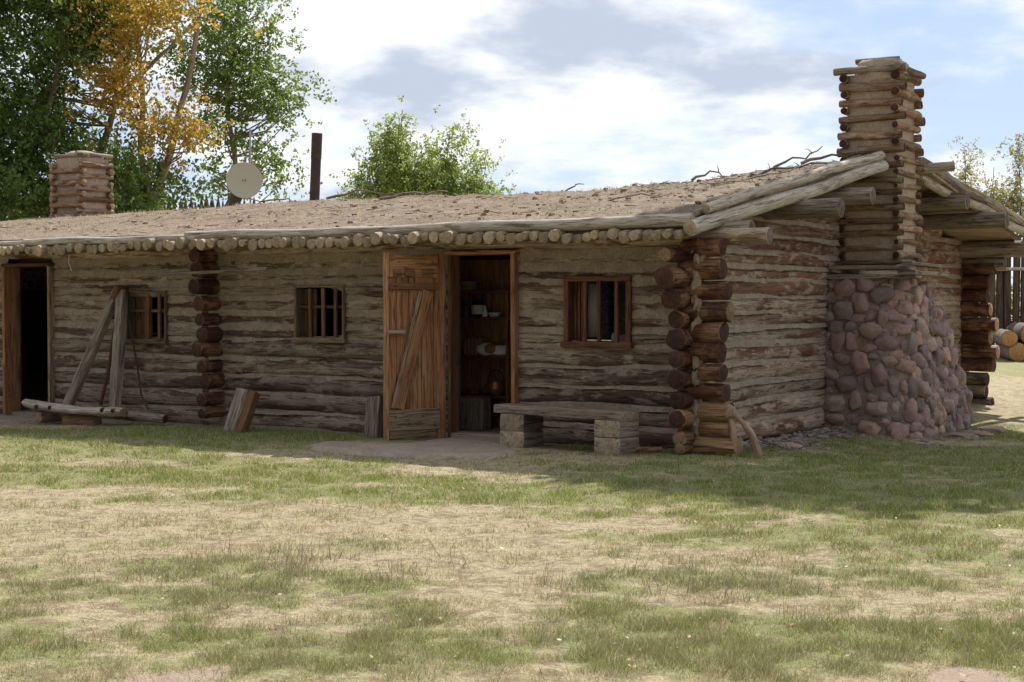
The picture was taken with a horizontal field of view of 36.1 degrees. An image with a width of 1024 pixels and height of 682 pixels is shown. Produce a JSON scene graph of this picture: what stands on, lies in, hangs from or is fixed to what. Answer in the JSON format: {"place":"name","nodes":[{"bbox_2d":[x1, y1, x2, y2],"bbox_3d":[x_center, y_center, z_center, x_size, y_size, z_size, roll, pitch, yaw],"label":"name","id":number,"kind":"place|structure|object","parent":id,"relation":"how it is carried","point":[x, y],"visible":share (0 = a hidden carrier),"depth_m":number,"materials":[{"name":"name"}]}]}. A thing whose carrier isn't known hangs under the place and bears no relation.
{"place":"outdoors","nodes":[
{"label":"outdoors","id":0,"kind":"place"},
{"bbox_2d":[0,415,35,421],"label":"path","id":1,"kind":"structure","parent":0,"point":[8,418],"depth_m":20.37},
{"bbox_2d":[310,436,518,457],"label":"path","id":2,"kind":"structure","parent":0,"point":[464,447],"depth_m":15.63,"materials":[{"name":"beige soil"}]},
{"bbox_2d":[471,299,484,316],"bbox_3d":[-0.396,-0.381,18.150,0.155,0.200,0.155,0,1,0],"label":"jar","id":3,"kind":"object","parent":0,"point":[477,306],"visible":1,"depth_m":18.09,"materials":[{"name":"ceramic"}]},
{"bbox_2d":[476,343,505,355],"bbox_3d":[-0.209,0.100,18.034,0.421,0.160,0.258,1,2,34],"label":"folded blanket","id":4,"kind":"object","parent":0,"point":[485,349],"visible":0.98,"depth_m":17.94,"materials":[{"name":"fabric"}]},
{"bbox_2d":[0,307,1023,681],"bbox_3d":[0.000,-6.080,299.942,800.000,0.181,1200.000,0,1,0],"label":"ground","id":5,"kind":"structure","parent":0,"point":[1006,385],"depth_m":9.19,"materials":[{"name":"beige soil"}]},
{"bbox_2d":[0,137,54,289],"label":"leafy shrub","id":6,"kind":"object","parent":5,"relation":"on","point":[9,189],"visible":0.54,"depth_m":31.45,"materials":[{"name":"green plant"}]},
{"bbox_2d":[35,411,66,422],"bbox_3d":[-5.794,0.950,19.737,0.150,0.154,0.378,1,2,41],"label":"log round","id":7,"kind":"object","parent":5,"relation":"on","point":[44,417],"visible":0.69,"depth_m":19.64,"materials":[{"name":"brown wood"}]},
{"bbox_2d":[0,0,120,219],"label":"cottonwood tree","id":8,"kind":"object","parent":5,"relation":"on","point":[13,123],"visible":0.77,"depth_m":32.91,"materials":[{"name":"green plant"}]},
{"bbox_2d":[62,415,101,425],"bbox_3d":[-5.292,0.991,19.286,0.522,0.156,0.159,1,2,25],"label":"log round","id":9,"kind":"object","parent":5,"relation":"on","point":[80,420],"visible":0.72,"depth_m":19.21,"materials":[{"name":"brown wood"}]},
{"bbox_2d":[22,285,148,416],"bbox_3d":[-5.259,0.112,19.495,1.765,1.617,0.755,1,2,32],"label":"timber drag","id":10,"kind":"object","parent":9,"relation":"on","point":[116,308],"visible":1,"depth_m":19.39,"materials":[{"name":"grey wood"}]},
{"bbox_2d":[0,0,206,217],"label":"cottonwood tree","id":11,"kind":"object","parent":5,"relation":"on","point":[103,139],"visible":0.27,"depth_m":34.13,"materials":[{"name":"green plant"}]},
{"bbox_2d":[44,124,181,213],"bbox_3d":[-8.222,-1.931,32.537,3.010,5.216,2.938,0,1,0],"label":"leafy shrub","id":12,"kind":"object","parent":5,"relation":"on","point":[123,176],"visible":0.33,"depth_m":32.31,"materials":[{"name":"green plant"}]},
{"bbox_2d":[115,411,167,422],"bbox_3d":[-4.503,0.915,19.050,0.745,0.144,0.113,1,2,27],"label":"loose pole","id":13,"kind":"object","parent":5,"relation":"on","point":[148,417],"visible":0.77,"depth_m":18.96,"materials":[{"name":"grey wood"}]},
{"bbox_2d":[8,194,279,333],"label":"stockade fence","id":14,"kind":"object","parent":5,"relation":"on","point":[206,203],"visible":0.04,"depth_m":41.85,"materials":[{"name":"brown wood"}]},
{"bbox_2d":[57,0,271,206],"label":"cottonwood tree","id":15,"kind":"object","parent":5,"relation":"on","point":[115,74],"visible":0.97,"depth_m":32.95,"materials":[{"name":"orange plant"}]},
{"bbox_2d":[131,0,336,206],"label":"cottonwood tree","id":16,"kind":"object","parent":5,"relation":"on","point":[233,53],"visible":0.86,"depth_m":36.16,"materials":[{"name":"green plant"}]},
{"bbox_2d":[223,388,248,432],"bbox_3d":[-3.153,0.815,18.078,0.344,0.553,0.197,-1,2,-44],"label":"split log","id":17,"kind":"object","parent":5,"relation":"on","point":[237,402],"visible":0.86,"depth_m":18.02,"materials":[{"name":"grey wood"}]},
{"bbox_2d":[234,390,260,432],"bbox_3d":[-3.038,0.826,18.017,0.130,0.525,0.322,1,2,41],"label":"split log","id":18,"kind":"object","parent":5,"relation":"on","point":[247,411],"visible":0.9,"depth_m":17.98,"materials":[{"name":"brown wood"}]},
{"bbox_2d":[364,396,382,437],"bbox_3d":[-1.521,0.854,17.346,0.227,0.499,0.239,1,2,30],"label":"split log","id":19,"kind":"object","parent":5,"relation":"on","point":[374,418],"visible":0.77,"depth_m":17.29,"materials":[{"name":"grey wood"}]},
{"bbox_2d":[328,95,520,199],"bbox_3d":[-1.926,-2.228,32.951,4.223,5.795,2.699,1,2,23],"label":"willow","id":20,"kind":"object","parent":5,"relation":"on","point":[396,175],"visible":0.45,"depth_m":32.68,"materials":[{"name":"green plant"}]},
{"bbox_2d":[0,56,1023,456],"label":"log cabin","id":21,"kind":"object","parent":5,"relation":"on","point":[850,292],"visible":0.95,"depth_m":18.27,"materials":[{"name":"wood"}]},
{"bbox_2d":[125,291,168,343],"bbox_3d":[-4.504,-0.295,19.533,0.733,0.656,0.242,1,2,31],"label":"window","id":22,"kind":"structure","parent":21,"relation":"in","point":[134,303],"depth_m":19.58,"materials":[{"name":"brown wood"}]},
{"bbox_2d":[136,267,267,277],"bbox_3d":[-3.664,-0.807,18.442,2.054,0.110,0.045,1,2,32],"label":"hanging pole","id":23,"kind":"object","parent":21,"relation":"hanging from","point":[209,271],"visible":1,"depth_m":18.37,"materials":[{"name":"grey wood"}]},
{"bbox_2d":[225,193,242,205],"bbox_3d":[-4.491,-2.255,25.335,0.368,0.470,0.229,0,1,0],"label":"log stub","id":24,"kind":"object","parent":21,"relation":"on","point":[232,199],"visible":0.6,"depth_m":25.25,"materials":[{"name":"brown wood"}]},
{"bbox_2d":[226,128,262,203],"bbox_3d":[-4.326,-2.696,25.294,0.584,1.504,0.199,0,2,-18],"label":"satellite dish","id":25,"kind":"object","parent":21,"relation":"on","point":[244,179],"visible":0.95,"depth_m":25.24,"materials":[{"name":"metal"}]},
{"bbox_2d":[261,197,295,202],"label":"dry branch","id":26,"kind":"object","parent":21,"relation":"on","point":[275,199],"visible":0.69,"depth_m":24.37,"materials":[{"name":"grey wood"}]},
{"bbox_2d":[291,285,347,342],"bbox_3d":[-2.181,-0.314,18.108,0.782,0.666,0.241,1,2,31],"label":"window","id":27,"kind":"structure","parent":21,"relation":"in","point":[305,300],"depth_m":18.12,"materials":[{"name":"brown wood"}]},
{"bbox_2d":[326,186,403,199],"bbox_3d":[-2.161,-2.217,23.409,1.534,0.197,0.151,1,2,36],"label":"dry branch","id":28,"kind":"object","parent":21,"relation":"on","point":[340,195],"visible":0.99,"depth_m":23.59,"materials":[{"name":"grey wood"}]},
{"bbox_2d":[379,190,447,200],"bbox_3d":[-1.419,-2.117,22.814,1.047,0.143,0.176,0,2,15],"label":"dry branch","id":29,"kind":"object","parent":21,"relation":"on","point":[393,196],"visible":0.96,"depth_m":22.86,"materials":[{"name":"grey wood"}]},
{"bbox_2d":[383,252,445,440],"bbox_3d":[-1.030,0.078,16.875,0.737,2.048,0.118,-1,2,-28],"label":"door","id":30,"kind":"structure","parent":21,"relation":"in","point":[414,285],"depth_m":16.86,"materials":[{"name":"orange wood"}]},
{"bbox_2d":[0,162,835,233],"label":"soil clods","id":31,"kind":"object","parent":21,"relation":"on","point":[484,212],"visible":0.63,"depth_m":19.28,"materials":[{"name":"brown soil"}]},
{"bbox_2d":[0,160,836,236],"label":"twig litter","id":32,"kind":"object","parent":21,"relation":"on","point":[714,178],"visible":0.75,"depth_m":19.35,"materials":[{"name":"brown wood"}]},
{"bbox_2d":[0,160,837,238],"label":"roof weeds","id":33,"kind":"object","parent":21,"relation":"on","point":[409,201],"visible":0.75,"depth_m":20.42,"materials":[{"name":"brown plant"}]},
{"bbox_2d":[461,394,491,429],"bbox_3d":[-0.557,0.816,18.023,0.661,0.391,0.202,1,2,31],"label":"wooden crate","id":34,"kind":"object","parent":21,"relation":"on","point":[475,412],"visible":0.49,"depth_m":17.86,"materials":[{"name":"grey wood"}]},
{"bbox_2d":[461,260,510,426],"bbox_3d":[-0.290,0.032,18.201,1.188,1.969,0.348,1,2,31],"label":"shelf unit","id":35,"kind":"object","parent":21,"relation":"on","point":[492,277],"visible":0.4,"depth_m":18.34,"materials":[{"name":"brown wood"}]},
{"bbox_2d":[461,281,478,289],"bbox_3d":[-0.499,-0.643,18.242,0.240,0.100,0.240,0,1,0],"label":"wooden box","id":36,"kind":"object","parent":35,"relation":"on","point":[469,285],"visible":0.85,"depth_m":18.15,"materials":[{"name":"brown wood"}]},
{"bbox_2d":[464,337,485,354],"bbox_3d":[-0.430,0.059,18.182,0.238,0.206,0.121,1,2,32],"label":"book row","id":37,"kind":"object","parent":35,"relation":"on","point":[471,344],"visible":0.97,"depth_m":18.14,"materials":[{"name":"orange fabric"}]},
{"bbox_2d":[482,306,487,316],"bbox_3d":[-0.312,-0.344,18.076,0.064,0.130,0.064,0,1,0],"label":"bottle","id":38,"kind":"object","parent":35,"relation":"on","point":[484,312],"visible":1,"depth_m":18.05,"materials":[{"name":"grey glass"}]},
{"bbox_2d":[487,312,502,316],"bbox_3d":[-0.198,-0.303,18.054,0.180,0.050,0.180,0,1,0],"label":"bowl","id":39,"kind":"object","parent":35,"relation":"on","point":[494,314],"visible":1,"depth_m":18.01,"materials":[{"name":"white ceramic"}]},
{"bbox_2d":[485,370,505,395],"bbox_3d":[-0.184,0.476,18.019,0.250,0.294,0.250,0,1,0],"label":"cooking pot","id":40,"kind":"object","parent":35,"relation":"on","point":[495,387],"visible":1,"depth_m":17.93,"materials":[{"name":"orange metal"}]},
{"bbox_2d":[588,284,596,336],"bbox_3d":[0.862,-0.320,16.480,0.136,0.560,0.028,1,2,32],"label":"curtain","id":41,"kind":"object","parent":21,"relation":"hanging from","point":[592,310],"visible":0.79,"depth_m":16.49,"materials":[{"name":"fabric"}]},
{"bbox_2d":[560,276,633,347],"bbox_3d":[0.910,-0.302,16.214,0.832,0.739,0.242,1,2,31],"label":"window","id":42,"kind":"structure","parent":21,"relation":"in","point":[571,304],"depth_m":16.21,"materials":[{"name":"brown wood"}]},
{"bbox_2d":[619,334,624,340],"bbox_3d":[1.219,-0.026,16.321,0.244,0.096,0.166,1,2,33],"label":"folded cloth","id":43,"kind":"object","parent":21,"relation":"on","point":[622,337],"visible":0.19,"depth_m":16.29,"materials":[{"name":"purple fabric"}]},
{"bbox_2d":[607,188,671,200],"bbox_3d":[1.419,-1.647,17.736,0.870,0.162,0.060,1,2,31],"label":"dry branch","id":44,"kind":"object","parent":21,"relation":"on","point":[635,195],"visible":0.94,"depth_m":17.75,"materials":[{"name":"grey wood"}]},
{"bbox_2d":[691,166,721,180],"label":"dry branch","id":45,"kind":"object","parent":21,"relation":"on","point":[697,176],"visible":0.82,"depth_m":20.43,"materials":[{"name":"grey wood"}]},
{"bbox_2d":[710,164,801,184],"bbox_3d":[2.879,-1.947,18.361,1.284,0.281,0.075,-1,2,-26],"label":"dry branch","id":46,"kind":"object","parent":21,"relation":"on","point":[712,183],"visible":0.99,"depth_m":18.34,"materials":[{"name":"grey wood"}]},
{"bbox_2d":[750,162,828,174],"bbox_3d":[3.302,-2.049,18.713,0.928,0.167,0.080,0,1,11],"label":"dry branch","id":47,"kind":"object","parent":21,"relation":"on","point":[765,171],"visible":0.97,"depth_m":18.70,"materials":[{"name":"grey wood"}]},
{"bbox_2d":[773,146,821,166],"bbox_3d":[3.524,-2.269,19.379,0.606,0.261,0.075,1,2,20],"label":"dry branch","id":48,"kind":"object","parent":21,"relation":"on","point":[783,162],"visible":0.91,"depth_m":19.36,"materials":[{"name":"grey wood"}]},
{"bbox_2d":[800,144,864,164],"bbox_3d":[3.886,-2.261,19.003,0.804,0.230,0.089,1,2,30],"label":"dry branch","id":49,"kind":"object","parent":21,"relation":"on","point":[817,158],"visible":0.99,"depth_m":19.02,"materials":[{"name":"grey wood"}]},
{"bbox_2d":[3,439,1022,680],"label":"fallen leaves","id":50,"kind":"object","parent":5,"relation":"on","point":[961,674],"visible":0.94,"depth_m":8.33,"materials":[{"name":"brown plant"}]},
{"bbox_2d":[494,403,639,455],"bbox_3d":[0.536,0.883,15.805,1.579,0.446,0.361,1,2,37],"label":"bench","id":51,"kind":"object","parent":5,"relation":"on","point":[616,431],"visible":0.98,"depth_m":15.59,"materials":[{"name":"grey wood"}]},
{"bbox_2d":[636,447,662,452],"bbox_3d":[1.322,1.073,15.480,0.331,0.063,0.060,0,1,-11],"label":"wood scrap","id":52,"kind":"object","parent":5,"relation":"on","point":[650,449],"visible":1,"depth_m":15.46,"materials":[{"name":"brown wood"}]},
{"bbox_2d":[725,404,768,457],"bbox_3d":[2.281,0.907,15.218,0.450,0.593,0.152,0,1,-4],"label":"forked root","id":53,"kind":"object","parent":5,"relation":"on","point":[731,414],"visible":0.73,"depth_m":15.18,"materials":[{"name":"brown wood"}]},
{"bbox_2d":[942,432,978,438],"bbox_3d":[5.293,1.128,18.554,0.443,0.093,0.300,1,2,33],"label":"stone","id":54,"kind":"object","parent":5,"relation":"on","point":[961,435],"visible":0.66,"depth_m":18.45,"materials":[{"name":"grey stone"}]},
{"bbox_2d":[966,431,992,436],"bbox_3d":[5.645,1.130,18.995,0.306,0.089,0.283,0,1,0],"label":"stone","id":55,"kind":"object","parent":5,"relation":"on","point":[984,433],"visible":0.61,"depth_m":18.88,"materials":[{"name":"stone"}]},
{"bbox_2d":[948,135,1023,208],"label":"young tree","id":56,"kind":"object","parent":5,"relation":"on","point":[967,168],"visible":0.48,"depth_m":46.75,"materials":[{"name":"green plant"}]},
{"bbox_2d":[978,425,1006,433],"bbox_3d":[5.937,1.111,19.401,0.352,0.142,0.266,1,2,45],"label":"stone","id":57,"kind":"object","parent":5,"relation":"on","point":[997,429],"visible":0.72,"depth_m":19.29,"materials":[{"name":"stone"}]},
{"bbox_2d":[980,133,1023,238],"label":"young tree","id":58,"kind":"object","parent":5,"relation":"on","point":[1019,203],"visible":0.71,"depth_m":46.83,"materials":[{"name":"green plant"}]},
{"bbox_2d":[984,233,1023,356],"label":"stockade fence","id":59,"kind":"object","parent":5,"relation":"on","point":[1001,282],"visible":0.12,"depth_m":42.19,"materials":[{"name":"grey wood"}]},
{"bbox_2d":[987,278,1020,322],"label":"leafy shrub","id":60,"kind":"object","parent":5,"relation":"on","point":[1011,300],"visible":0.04,"depth_m":46.77,"materials":[{"name":"green plant"}]},
{"bbox_2d":[996,342,1023,361],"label":"cut log","id":61,"kind":"object","parent":5,"relation":"on","point":[1015,352],"visible":0.66,"depth_m":38.62,"materials":[{"name":"yellow wood"}]},
{"bbox_2d":[992,328,1017,346],"bbox_3d":[12.549,-0.100,40.112,0.409,0.408,3.103,0,1,11],"label":"cut log","id":62,"kind":"object","parent":61,"relation":"on","point":[1007,338],"visible":0.86,"depth_m":38.62,"materials":[{"name":"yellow wood"}]},
{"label":"cut log","id":63,"kind":"object","parent":5,"relation":"on","visible":0},
{"bbox_2d":[1006,322,1023,343],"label":"cut log","id":64,"kind":"object","parent":63,"relation":"on","point":[1017,328],"visible":0.64,"depth_m":39.35,"materials":[{"name":"yellow wood"}]},
{"bbox_2d":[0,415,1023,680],"bbox_3d":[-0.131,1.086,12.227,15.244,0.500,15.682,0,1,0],"label":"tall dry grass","id":65,"kind":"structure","parent":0,"point":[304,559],"depth_m":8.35,"materials":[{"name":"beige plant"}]},
{"bbox_2d":[0,0,1023,299],"label":"sky","id":66,"kind":"structure","parent":0,"point":[591,93],"materials":[{"name":"blue"}]},
{"bbox_2d":[743,425,977,456],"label":"gravel","id":67,"kind":"structure","parent":0,"point":[805,441],"depth_m":17.29,"materials":[{"name":"grey gravel"}]},
{"bbox_2d":[769,442,802,447],"bbox_3d":[2.886,1.102,16.575,0.382,0.057,0.334,1,2,27],"label":"stone","id":68,"kind":"object","parent":67,"relation":"on","point":[793,445],"visible":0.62,"depth_m":16.47,"materials":[{"name":"grey stone"}]}
]}

